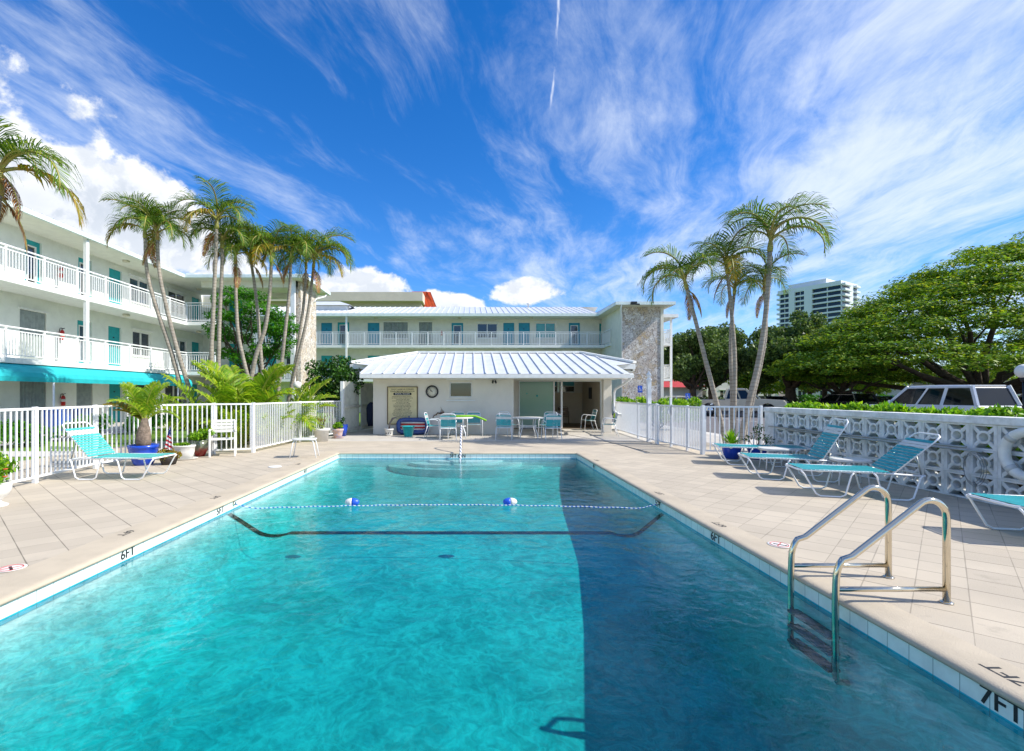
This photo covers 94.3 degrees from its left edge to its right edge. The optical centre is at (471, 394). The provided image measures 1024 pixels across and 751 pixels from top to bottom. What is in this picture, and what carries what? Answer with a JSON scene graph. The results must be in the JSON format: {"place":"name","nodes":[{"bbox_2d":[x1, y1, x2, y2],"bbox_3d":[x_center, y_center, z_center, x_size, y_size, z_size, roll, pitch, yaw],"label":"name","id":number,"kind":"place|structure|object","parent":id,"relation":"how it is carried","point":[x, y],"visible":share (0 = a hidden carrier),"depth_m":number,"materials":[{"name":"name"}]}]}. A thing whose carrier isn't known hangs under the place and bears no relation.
{"place":"outdoors","nodes":[
{"label":"outdoors","id":0,"kind":"place"},
{"bbox_2d":[253,292,435,306],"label":"apartment building","id":1,"kind":"structure","parent":0,"point":[389,299],"depth_m":69.60,"materials":[{"name":"beige paint"}]},
{"bbox_2d":[281,459,598,507],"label":"water","id":2,"kind":"structure","parent":0,"point":[452,465],"depth_m":11.39,"materials":[{"name":"teal liquid"}]},
{"bbox_2d":[235,504,656,508],"bbox_3d":[-0.365,1.616,6.975,6.154,0.088,0.262,0,0,0],"label":"float rope","id":3,"kind":"object","parent":2,"relation":"on","point":[444,504],"visible":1,"depth_m":7.01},
{"bbox_2d":[0,412,961,493],"bbox_3d":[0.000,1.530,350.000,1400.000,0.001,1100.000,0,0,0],"label":"lawn","id":4,"kind":"structure","parent":0,"point":[127,439],"depth_m":16.18,"materials":[{"name":"green plant"}]},
{"bbox_2d":[0,419,53,445],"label":"garden shrub","id":5,"kind":"object","parent":4,"relation":"on","point":[24,431],"visible":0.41,"depth_m":13.72,"materials":[{"name":"green plant"}]},
{"bbox_2d":[52,413,115,440],"bbox_3d":[-13.042,1.069,16.044,1.510,0.926,1.524,0,0,0],"label":"garden shrub","id":6,"kind":"object","parent":4,"relation":"on","point":[100,421],"visible":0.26,"depth_m":15.83,"materials":[{"name":"green plant"}]},
{"bbox_2d":[122,413,165,433],"bbox_3d":[-12.986,1.084,18.666,1.204,0.858,1.690,0,0,0],"label":"garden shrub","id":7,"kind":"object","parent":4,"relation":"on","point":[152,422],"visible":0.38,"depth_m":18.34,"materials":[{"name":"green plant"}]},
{"bbox_2d":[99,191,191,440],"bbox_3d":[-10.674,-2.418,15.556,2.513,8.072,2.290,0,0,-41],"label":"palm tree","id":8,"kind":"object","parent":4,"relation":"on","point":[144,227],"visible":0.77,"depth_m":15.44,"materials":[{"name":"green plant"}]},
{"bbox_2d":[113,191,201,403],"bbox_3d":[-10.201,-2.436,15.590,2.546,8.108,2.474,0,0,-25],"label":"palm tree","id":9,"kind":"object","parent":4,"relation":"on","point":[153,241],"visible":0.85,"depth_m":15.44,"materials":[{"name":"green plant"}]},
{"bbox_2d":[0,200,330,443],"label":"apartment building","id":10,"kind":"structure","parent":4,"relation":"on","point":[92,295],"depth_m":21.36,"materials":[{"name":"paint"}]},
{"bbox_2d":[25,239,39,283],"bbox_3d":[-17.718,-5.145,19.025,0.085,2.090,0.750,0,0,0],"label":"door","id":11,"kind":"structure","parent":10,"relation":"in","point":[34,247],"depth_m":19.13,"materials":[{"name":"teal paint"}]},
{"bbox_2d":[43,409,73,432],"bbox_3d":[-14.750,1.010,16.915,0.600,0.980,0.710,0,0,0],"label":"recycling bin","id":12,"kind":"object","parent":10,"relation":"on","point":[57,417],"visible":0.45,"depth_m":16.62,"materials":[{"name":"blue plastic"}]},
{"bbox_2d":[77,320,89,363],"bbox_3d":[-17.718,-2.325,21.550,0.085,2.050,0.800,0,0,0],"label":"door","id":13,"kind":"structure","parent":10,"relation":"in","point":[79,323],"depth_m":21.48,"materials":[{"name":"teal paint"}]},
{"bbox_2d":[0,363,191,418],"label":"awning","id":14,"kind":"object","parent":10,"relation":"on","point":[26,372],"visible":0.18,"depth_m":18.66,"materials":[{"name":"teal fabric"}]},
{"bbox_2d":[108,326,119,365],"bbox_3d":[-17.720,-2.325,23.375,0.080,2.050,0.850,0,0,0],"label":"door","id":15,"kind":"structure","parent":10,"relation":"in","point":[113,332],"depth_m":23.43,"materials":[{"name":"teal metal"}]},
{"bbox_2d":[109,268,119,304],"bbox_3d":[-17.700,-5.145,23.425,0.120,2.090,0.850,0,0,0],"label":"door","id":16,"kind":"structure","parent":10,"relation":"in","point":[114,274],"depth_m":23.46,"materials":[{"name":"teal metal"}]},
{"bbox_2d":[109,384,119,422],"bbox_3d":[-17.720,0.355,23.425,0.080,2.050,0.850,0,0,0],"label":"door","id":17,"kind":"structure","parent":10,"relation":"in","point":[114,389],"depth_m":23.46,"materials":[{"name":"teal wood"}]},
{"bbox_2d":[128,273,152,306],"bbox_3d":[-17.625,-5.510,25.150,0.230,1.440,1.740,0,0,0],"label":"window","id":18,"kind":"structure","parent":10,"relation":"in","point":[133,281],"depth_m":25.15,"materials":[{"name":"white paint"}]},
{"bbox_2d":[131,327,153,357],"bbox_3d":[-17.625,-2.735,25.300,0.230,1.490,1.640,0,0,0],"label":"window","id":19,"kind":"structure","parent":10,"relation":"in","point":[139,338],"depth_m":25.34,"materials":[{"name":"glass"}]},
{"bbox_2d":[167,287,188,316],"bbox_3d":[-17.625,-5.510,28.350,0.230,1.440,1.940,0,0,0],"label":"window","id":20,"kind":"structure","parent":10,"relation":"in","point":[171,294],"depth_m":28.35,"materials":[{"name":"white paint"}]},
{"bbox_2d":[157,373,244,439],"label":"areca palm","id":21,"kind":"object","parent":4,"relation":"on","point":[175,401],"visible":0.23,"depth_m":14.29,"materials":[{"name":"green plant"}]},
{"bbox_2d":[168,175,258,436],"bbox_3d":[-8.554,-2.703,16.079,2.514,8.610,2.757,0,0,26],"label":"palm tree","id":22,"kind":"object","parent":4,"relation":"on","point":[224,207],"visible":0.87,"depth_m":15.94,"materials":[{"name":"green plant"}]},
{"bbox_2d":[187,208,262,435],"bbox_3d":[-8.571,-2.347,16.504,2.280,7.900,2.305,0,0,41],"label":"palm tree","id":23,"kind":"object","parent":4,"relation":"on","point":[223,227],"visible":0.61,"depth_m":16.45,"materials":[{"name":"green plant"}]},
{"bbox_2d":[192,215,276,436],"bbox_3d":[-8.392,-2.298,17.072,2.830,7.808,2.483,0,0,0],"label":"palm tree","id":24,"kind":"object","parent":4,"relation":"on","point":[234,250],"visible":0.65,"depth_m":16.94,"materials":[{"name":"green plant"}]},
{"bbox_2d":[168,359,302,440],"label":"areca palm","id":25,"kind":"object","parent":4,"relation":"on","point":[260,385],"visible":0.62,"depth_m":14.63,"materials":[{"name":"green plant"}]},
{"bbox_2d":[190,389,283,446],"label":"areca palm","id":26,"kind":"object","parent":4,"relation":"on","point":[208,397],"visible":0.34,"depth_m":13.27,"materials":[{"name":"green plant"}]},
{"bbox_2d":[201,284,299,380],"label":"garden tree","id":27,"kind":"object","parent":4,"relation":"on","point":[269,351],"visible":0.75,"depth_m":23.06,"materials":[{"name":"green plant"}]},
{"bbox_2d":[212,223,289,374],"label":"palm tree","id":28,"kind":"object","parent":4,"relation":"on","point":[275,257],"visible":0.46,"depth_m":17.55,"materials":[{"name":"green plant"}]},
{"bbox_2d":[226,219,305,379],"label":"palm tree","id":29,"kind":"object","parent":4,"relation":"on","point":[255,257],"visible":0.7,"depth_m":17.34,"materials":[{"name":"green plant"}]},
{"bbox_2d":[231,376,339,439],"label":"areca palm","id":30,"kind":"object","parent":4,"relation":"on","point":[310,394],"visible":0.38,"depth_m":16.23,"materials":[{"name":"green plant"}]},
{"bbox_2d":[258,222,326,396],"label":"palm tree","id":31,"kind":"object","parent":4,"relation":"on","point":[299,240],"visible":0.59,"depth_m":17.90,"materials":[{"name":"green plant"}]},
{"bbox_2d":[277,236,331,400],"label":"palm tree","id":32,"kind":"object","parent":4,"relation":"on","point":[305,276],"visible":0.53,"depth_m":18.97,"materials":[{"name":"green plant"}]},
{"bbox_2d":[277,223,355,403],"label":"palm tree","id":33,"kind":"object","parent":4,"relation":"on","point":[337,245],"visible":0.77,"depth_m":18.74,"materials":[{"name":"green plant"}]},
{"bbox_2d":[303,355,363,425],"bbox_3d":[-5.567,-0.055,18.936,2.659,3.137,1.599,0,0,0],"label":"vine bush","id":34,"kind":"object","parent":4,"relation":"on","point":[341,371],"visible":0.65,"depth_m":18.79,"materials":[{"name":"green plant"}]},
{"bbox_2d":[664,381,701,398],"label":"house","id":35,"kind":"structure","parent":4,"relation":"on","point":[679,388],"depth_m":64.00,"materials":[{"name":"white paint"}]},
{"bbox_2d":[776,278,860,327],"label":"high-rise building","id":36,"kind":"structure","parent":4,"relation":"on","point":[830,299],"depth_m":259.77,"materials":[{"name":"concrete"}]},
{"bbox_2d":[0,441,1023,669],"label":"pool deck","id":37,"kind":"structure","parent":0,"point":[46,517],"depth_m":6.13,"materials":[{"name":"beige tile"}]},
{"bbox_2d":[0,452,19,507],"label":"plant pot","id":38,"kind":"object","parent":37,"relation":"on","point":[6,484],"visible":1,"depth_m":6.36,"materials":[{"name":"white ceramic"}]},
{"bbox_2d":[0,116,87,254],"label":"palm tree","id":39,"kind":"object","parent":37,"relation":"on","point":[7,156],"visible":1,"depth_m":7.98,"materials":[{"name":"green plant"}]},
{"bbox_2d":[62,422,176,479],"bbox_3d":[-6.386,0.998,8.620,1.698,0.998,0.669,0,0,0],"label":"lounge chair","id":40,"kind":"object","parent":37,"relation":"on","point":[104,454],"visible":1,"depth_m":8.54,"materials":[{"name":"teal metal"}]},
{"bbox_2d":[0,403,254,482],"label":"metal fence","id":41,"kind":"object","parent":37,"relation":"on","point":[35,476],"visible":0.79,"depth_m":8.94,"materials":[{"name":"white metal"}]},
{"bbox_2d":[103,381,185,465],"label":"potted palm","id":42,"kind":"object","parent":37,"relation":"on","point":[140,403],"visible":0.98,"depth_m":10.05,"materials":[{"name":"green plant"}]},
{"bbox_2d":[157,448,181,464],"bbox_3d":[-6.503,1.299,10.162,0.475,0.401,0.417,0,0,23],"label":"plant pot","id":43,"kind":"object","parent":37,"relation":"on","point":[165,460],"visible":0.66,"depth_m":10.11,"materials":[{"name":"ceramic"}]},
{"bbox_2d":[172,441,197,460],"bbox_3d":[-6.720,1.286,11.000,0.690,0.428,0.480,0,0,0],"label":"plant pot","id":44,"kind":"object","parent":37,"relation":"on","point":[186,449],"visible":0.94,"depth_m":10.89,"materials":[{"name":"white ceramic"}]},
{"bbox_2d":[186,427,215,456],"bbox_3d":[-6.631,1.138,11.557,0.697,0.724,0.471,0,0,0],"label":"plant pot","id":45,"kind":"object","parent":37,"relation":"on","point":[201,446],"visible":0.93,"depth_m":11.47,"materials":[{"name":"red ceramic"}]},
{"bbox_2d":[208,419,236,457],"bbox_3d":[-6.113,1.063,11.648,0.608,0.879,0.612,0,0,-25],"label":"garden chair","id":46,"kind":"object","parent":37,"relation":"on","point":[224,427],"visible":1,"depth_m":11.79,"materials":[{"name":"white plastic"}]},
{"bbox_2d":[242,398,304,445],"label":"areca palm","id":47,"kind":"object","parent":37,"relation":"on","point":[283,417],"visible":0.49,"depth_m":14.12,"materials":[{"name":"green plant"}]},
{"bbox_2d":[254,400,341,448],"bbox_3d":[-5.393,0.853,15.045,0.328,1.295,5.482,0,0,9],"label":"metal fence","id":48,"kind":"object","parent":37,"relation":"on","point":[260,425],"visible":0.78,"depth_m":14.19,"materials":[{"name":"white metal"}]},
{"bbox_2d":[0,460,1023,750],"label":"pool basin","id":49,"kind":"object","parent":37,"relation":"in","point":[232,634],"visible":0.96,"depth_m":5.02,"materials":[{"name":"liquid"}]},
{"bbox_2d":[227,513,663,536],"bbox_3d":[-0.365,2.055,7.516,6.176,0.743,1.702,0,0,0],"label":"pool break line","id":50,"kind":"object","parent":49,"relation":"on","point":[257,531],"visible":1,"depth_m":8.26,"materials":[{"name":"black tile"}]},
{"bbox_2d":[389,460,542,478],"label":"pool steps","id":51,"kind":"structure","parent":49,"relation":"on","point":[433,468],"depth_m":11.72,"materials":[{"name":"liquid"}]},
{"bbox_2d":[0,454,1023,737],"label":"waterline tile","id":52,"kind":"object","parent":49,"relation":"attached to","point":[984,700],"visible":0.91,"depth_m":4.11,"materials":[{"name":"tile"}]},
{"bbox_2d":[0,451,1023,709],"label":"pool coping","id":53,"kind":"object","parent":37,"relation":"on","point":[996,675],"visible":1,"depth_m":4.17,"materials":[{"name":"stone"}]},
{"bbox_2d":[646,371,651,441],"bbox_3d":[5.660,0.365,15.110,0.170,2.270,0.170,0,0,0],"label":"gate post","id":54,"kind":"object","parent":37,"relation":"on","point":[648,390],"visible":1,"depth_m":15.05,"materials":[{"name":"white metal"}]},
{"bbox_2d":[656,397,700,453],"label":"metal gate","id":55,"kind":"structure","parent":37,"relation":"on","point":[679,423],"depth_m":13.17,"materials":[{"name":"white metal"}]},
{"bbox_2d":[701,405,762,454],"bbox_3d":[6.450,0.882,11.740,1.392,1.235,0.070,0,0,10],"label":"metal fence","id":56,"kind":"object","parent":37,"relation":"on","point":[703,424],"visible":0.65,"depth_m":11.74,"materials":[{"name":"white metal"}]},
{"bbox_2d":[721,429,742,458],"bbox_3d":[6.130,1.137,11.165,0.625,0.725,0.602,0,0,0],"label":"plant pot","id":57,"kind":"object","parent":37,"relation":"on","point":[729,453],"visible":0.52,"depth_m":11.05,"materials":[{"name":"blue ceramic"}]},
{"bbox_2d":[741,424,774,459],"bbox_3d":[6.682,1.088,11.037,0.690,0.824,0.524,0,0,-33],"label":"plant pot","id":58,"kind":"object","parent":37,"relation":"on","point":[759,438],"visible":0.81,"depth_m":11.03,"materials":[{"name":"blue ceramic"}]},
{"bbox_2d":[712,443,822,466],"bbox_3d":[6.277,1.295,10.149,1.977,0.404,0.669,0,0,18],"label":"lounge chair","id":59,"kind":"object","parent":37,"relation":"on","point":[796,448],"visible":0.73,"depth_m":10.11,"materials":[{"name":"white metal"}]},
{"bbox_2d":[738,418,848,482],"bbox_3d":[5.720,0.959,8.505,1.587,1.076,0.669,0,0,16],"label":"lounge chair","id":60,"kind":"object","parent":37,"relation":"on","point":[789,457],"visible":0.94,"depth_m":8.36,"materials":[{"name":"teal metal"}]},
{"bbox_2d":[828,457,871,484],"bbox_3d":[6.350,1.286,7.950,0.540,0.432,0.460,0,0,20],"label":"side table","id":61,"kind":"object","parent":37,"relation":"on","point":[858,460],"visible":0.91,"depth_m":7.85,"materials":[{"name":"white plastic"}]},
{"bbox_2d":[785,432,940,500],"bbox_3d":[5.782,1.026,7.091,1.758,0.943,0.669,0,0,16],"label":"lounge chair","id":62,"kind":"object","parent":37,"relation":"on","point":[855,469],"visible":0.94,"depth_m":6.96,"materials":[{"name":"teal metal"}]},
{"bbox_2d":[787,485,953,685],"bbox_3d":[3.020,1.417,3.648,0.880,1.360,0.556,0,0,0],"label":"pool ladder","id":63,"kind":"object","parent":37,"relation":"on","point":[833,634],"visible":1,"depth_m":3.45,"materials":[{"name":"silver metal"}]},
{"bbox_2d":[763,407,1023,510],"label":"breeze block wall","id":64,"kind":"structure","parent":37,"relation":"on","point":[974,433],"depth_m":7.45,"materials":[{"name":"paint"}]},
{"bbox_2d":[768,425,966,447],"bbox_3d":[7.050,0.750,9.000,0.042,0.048,4.500,0,0,0],"label":"telescopic pole","id":65,"kind":"object","parent":64,"relation":"attached to","point":[941,444],"visible":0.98,"depth_m":8.44,"materials":[{"name":"metal"}]},
{"bbox_2d":[785,429,982,452],"bbox_3d":[7.015,0.790,8.550,0.034,0.040,4.100,0,0,0],"label":"telescopic pole","id":66,"kind":"object","parent":64,"relation":"attached to","point":[889,441],"visible":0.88,"depth_m":8.10,"materials":[{"name":"metal"}]},
{"bbox_2d":[998,427,1023,481],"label":"life ring","id":67,"kind":"object","parent":64,"relation":"hanging from","point":[1009,440],"visible":1,"depth_m":6.15,"materials":[{"name":"plastic"}]},
{"bbox_2d":[965,493,1023,530],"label":"lounge chair","id":68,"kind":"object","parent":37,"relation":"on","point":[1016,500],"visible":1,"depth_m":5.12,"materials":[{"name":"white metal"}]},
{"bbox_2d":[0,0,1023,376],"label":"sky","id":69,"kind":"structure","parent":0,"point":[471,153],"materials":[{"name":"blue"}]},
{"bbox_2d":[310,422,736,440],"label":"patio","id":70,"kind":"structure","parent":0,"point":[526,435],"depth_m":17.00,"materials":[{"name":"concrete"}]},
{"bbox_2d":[313,414,329,441],"bbox_3d":[-4.830,1.065,15.250,0.550,0.871,0.546,0,0,0],"label":"plant pot","id":71,"kind":"object","parent":70,"relation":"on","point":[321,434],"visible":0.97,"depth_m":15.08,"materials":[{"name":"white ceramic"}]},
{"bbox_2d":[340,381,372,432],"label":"slat gate","id":72,"kind":"structure","parent":70,"relation":"on","point":[349,397],"depth_m":18.68,"materials":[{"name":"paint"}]},
{"bbox_2d":[396,416,428,434],"bbox_3d":[-2.200,1.142,17.744,1.259,0.701,0.308,0,0,0],"label":"inflatable raft","id":73,"kind":"object","parent":70,"relation":"on","point":[419,424],"visible":0.84,"depth_m":17.72,"materials":[{"name":"blue plastic"}]},
{"bbox_2d":[439,414,456,440],"bbox_3d":[-0.779,1.061,15.735,0.565,0.886,0.594,0,0,-3],"label":"patio chair","id":74,"kind":"object","parent":70,"relation":"on","point":[447,426],"visible":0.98,"depth_m":15.52,"materials":[{"name":"white metal"}]},
{"bbox_2d":[349,351,636,433],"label":"clubhouse","id":75,"kind":"structure","parent":70,"relation":"on","point":[526,384],"depth_m":18.28,"materials":[{"name":"white paint"}]},
{"bbox_2d":[387,387,417,424],"bbox_3d":[-2.620,0.410,17.971,1.160,1.440,0.047,0,0,0],"label":"rules sign","id":76,"kind":"object","parent":75,"relation":"attached to","point":[402,402],"visible":0.97,"depth_m":17.96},
{"bbox_2d":[446,379,474,400],"bbox_3d":[-0.409,-0.185,18.025,1.096,0.850,0.230,0,0,0],"label":"window","id":77,"kind":"structure","parent":75,"relation":"in","point":[457,389],"depth_m":18.10,"materials":[{"name":"white paint"}]},
{"bbox_2d":[519,381,600,427],"bbox_3d":[3.930,0.425,20.975,3.680,2.110,0.150,0,0,0],"label":"sliding door","id":78,"kind":"structure","parent":75,"relation":"in","point":[536,398],"depth_m":20.98,"materials":[{"name":"clear glass"}]},
{"bbox_2d":[495,413,512,439],"bbox_3d":[1.098,1.061,15.935,0.565,0.886,0.594,0,0,8],"label":"patio chair","id":79,"kind":"object","parent":70,"relation":"on","point":[500,424],"visible":0.98,"depth_m":15.72,"materials":[{"name":"white metal"}]},
{"bbox_2d":[541,414,561,439],"bbox_3d":[2.662,1.061,15.735,0.565,0.886,0.594,0,0,-6],"label":"patio chair","id":80,"kind":"object","parent":70,"relation":"on","point":[550,426],"visible":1,"depth_m":15.53,"materials":[{"name":"white metal"}]},
{"bbox_2d":[615,401,657,443],"bbox_3d":[5.765,0.882,16.951,0.113,1.235,4.970,0,0,3],"label":"metal fence","id":81,"kind":"object","parent":70,"relation":"on","point":[630,420],"visible":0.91,"depth_m":16.67,"materials":[{"name":"white metal"}]},
{"bbox_2d":[612,395,702,427],"bbox_3d":[7.924,0.758,20.053,3.908,1.506,1.475,0,0,0],"label":"hedge","id":82,"kind":"object","parent":70,"relation":"on","point":[691,400],"visible":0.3,"depth_m":19.95,"materials":[{"name":"green plant"}]},
{"bbox_2d":[660,425,764,449],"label":"entrance path","id":83,"kind":"structure","parent":0,"point":[721,442],"depth_m":15.22,"materials":[{"name":"concrete"}]},
{"bbox_2d":[636,243,728,443],"bbox_3d":[6.200,-1.400,13.980,2.283,6.042,2.482,0,0,-40],"label":"palm tree","id":84,"kind":"object","parent":83,"relation":"on","point":[683,270],"visible":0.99,"depth_m":13.94,"materials":[{"name":"green plant"}]},
{"bbox_2d":[687,219,767,443],"bbox_3d":[7.634,-1.714,14.191,2.389,6.634,2.473,0,0,38],"label":"palm tree","id":85,"kind":"object","parent":83,"relation":"on","point":[725,246],"visible":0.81,"depth_m":14.15,"materials":[{"name":"green plant"}]},
{"bbox_2d":[700,253,771,430],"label":"palm tree","id":86,"kind":"object","parent":83,"relation":"on","point":[741,274],"visible":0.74,"depth_m":14.67,"materials":[{"name":"green plant"}]},
{"bbox_2d":[732,248,808,443],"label":"palm tree","id":87,"kind":"object","parent":83,"relation":"on","point":[763,270],"visible":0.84,"depth_m":14.15,"materials":[{"name":"green plant"}]},
{"bbox_2d":[718,191,844,443],"bbox_3d":[8.640,-1.987,13.491,2.928,7.221,2.979,0,0,-43],"label":"palm tree","id":88,"kind":"object","parent":83,"relation":"on","point":[757,215],"visible":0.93,"depth_m":13.53,"materials":[{"name":"green plant"}]},
{"bbox_2d":[702,380,778,398],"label":"house","id":89,"kind":"structure","parent":0,"point":[721,389],"depth_m":74.00,"materials":[{"name":"white paint"}]},
{"bbox_2d":[612,410,989,498],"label":"parking lot","id":90,"kind":"structure","parent":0,"point":[727,422],"depth_m":24.86,"materials":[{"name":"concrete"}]},
{"bbox_2d":[253,301,678,414],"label":"apartment building","id":91,"kind":"structure","parent":90,"relation":"on","point":[627,330],"depth_m":40.00,"materials":[{"name":"paint"}]},
{"bbox_2d":[321,323,331,344],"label":"door","id":92,"kind":"structure","parent":91,"relation":"in","point":[325,327],"depth_m":40.59,"materials":[{"name":"teal metal"}]},
{"bbox_2d":[368,323,378,344],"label":"door","id":93,"kind":"structure","parent":91,"relation":"in","point":[372,327],"depth_m":40.59,"materials":[{"name":"teal metal"}]},
{"bbox_2d":[476,322,498,338],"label":"window","id":94,"kind":"structure","parent":91,"relation":"in","point":[482,327],"depth_m":40.62,"materials":[{"name":"glass"}]},
{"bbox_2d":[503,323,513,344],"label":"door","id":95,"kind":"structure","parent":91,"relation":"in","point":[507,327],"depth_m":40.59,"materials":[{"name":"teal metal"}]},
{"bbox_2d":[534,321,556,338],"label":"window","id":96,"kind":"structure","parent":91,"relation":"in","point":[540,327],"depth_m":40.62,"materials":[{"name":"glass"}]},
{"bbox_2d":[664,325,736,397],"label":"oak tree","id":97,"kind":"object","parent":90,"relation":"on","point":[686,370],"visible":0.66,"depth_m":41.60,"materials":[{"name":"green plant"}]},
{"bbox_2d":[672,326,749,398],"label":"oak tree","id":98,"kind":"object","parent":90,"relation":"on","point":[740,337],"visible":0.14,"depth_m":44.96,"materials":[{"name":"green plant"}]},
{"bbox_2d":[697,388,788,416],"bbox_3d":[18.700,0.525,33.000,5.680,1.950,2.380,0,0,38],"label":"pickup truck","id":99,"kind":"object","parent":90,"relation":"on","point":[742,393],"visible":0.34,"depth_m":32.16,"materials":[{"name":"paint"}]},
{"bbox_2d":[725,369,782,394],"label":"broadleaf tree","id":100,"kind":"object","parent":90,"relation":"on","point":[744,381],"visible":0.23,"depth_m":59.18,"materials":[{"name":"green plant"}]},
{"bbox_2d":[737,309,834,402],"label":"oak tree","id":101,"kind":"object","parent":90,"relation":"on","point":[781,342],"visible":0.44,"depth_m":39.60,"materials":[{"name":"green plant"}]},
{"bbox_2d":[771,378,839,397],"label":"broadleaf tree","id":102,"kind":"object","parent":90,"relation":"on","point":[780,385],"visible":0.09,"depth_m":56.06,"materials":[{"name":"green plant"}]},
{"bbox_2d":[811,393,879,405],"bbox_3d":[28.600,0.700,36.600,2.250,1.600,4.580,0,0,-6],"label":"parked car","id":103,"kind":"object","parent":90,"relation":"on","point":[845,398],"visible":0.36,"depth_m":35.22,"materials":[{"name":"metal"}]},
{"bbox_2d":[782,342,930,393],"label":"poinciana tree","id":104,"kind":"object","parent":90,"relation":"on","point":[880,373],"visible":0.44,"depth_m":35.40,"materials":[{"name":"green plant"}]},
{"bbox_2d":[849,368,911,395],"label":"broadleaf tree","id":105,"kind":"object","parent":90,"relation":"on","point":[874,390],"visible":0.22,"depth_m":57.12,"materials":[{"name":"green plant"}]},
{"bbox_2d":[762,231,1023,393],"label":"poinciana tree","id":106,"kind":"object","parent":90,"relation":"on","point":[866,327],"visible":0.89,"depth_m":31.55,"materials":[{"name":"green plant"}]},
{"bbox_2d":[782,400,1023,492],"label":"hedge","id":107,"kind":"object","parent":90,"relation":"on","point":[997,410],"visible":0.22,"depth_m":7.85,"materials":[{"name":"green plant"}]},
{"bbox_2d":[869,385,1021,411],"bbox_3d":[23.102,0.520,23.550,2.400,1.960,5.780,0,0,-2],"label":"suv","id":108,"kind":"object","parent":90,"relation":"on","point":[965,397],"visible":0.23,"depth_m":21.69,"materials":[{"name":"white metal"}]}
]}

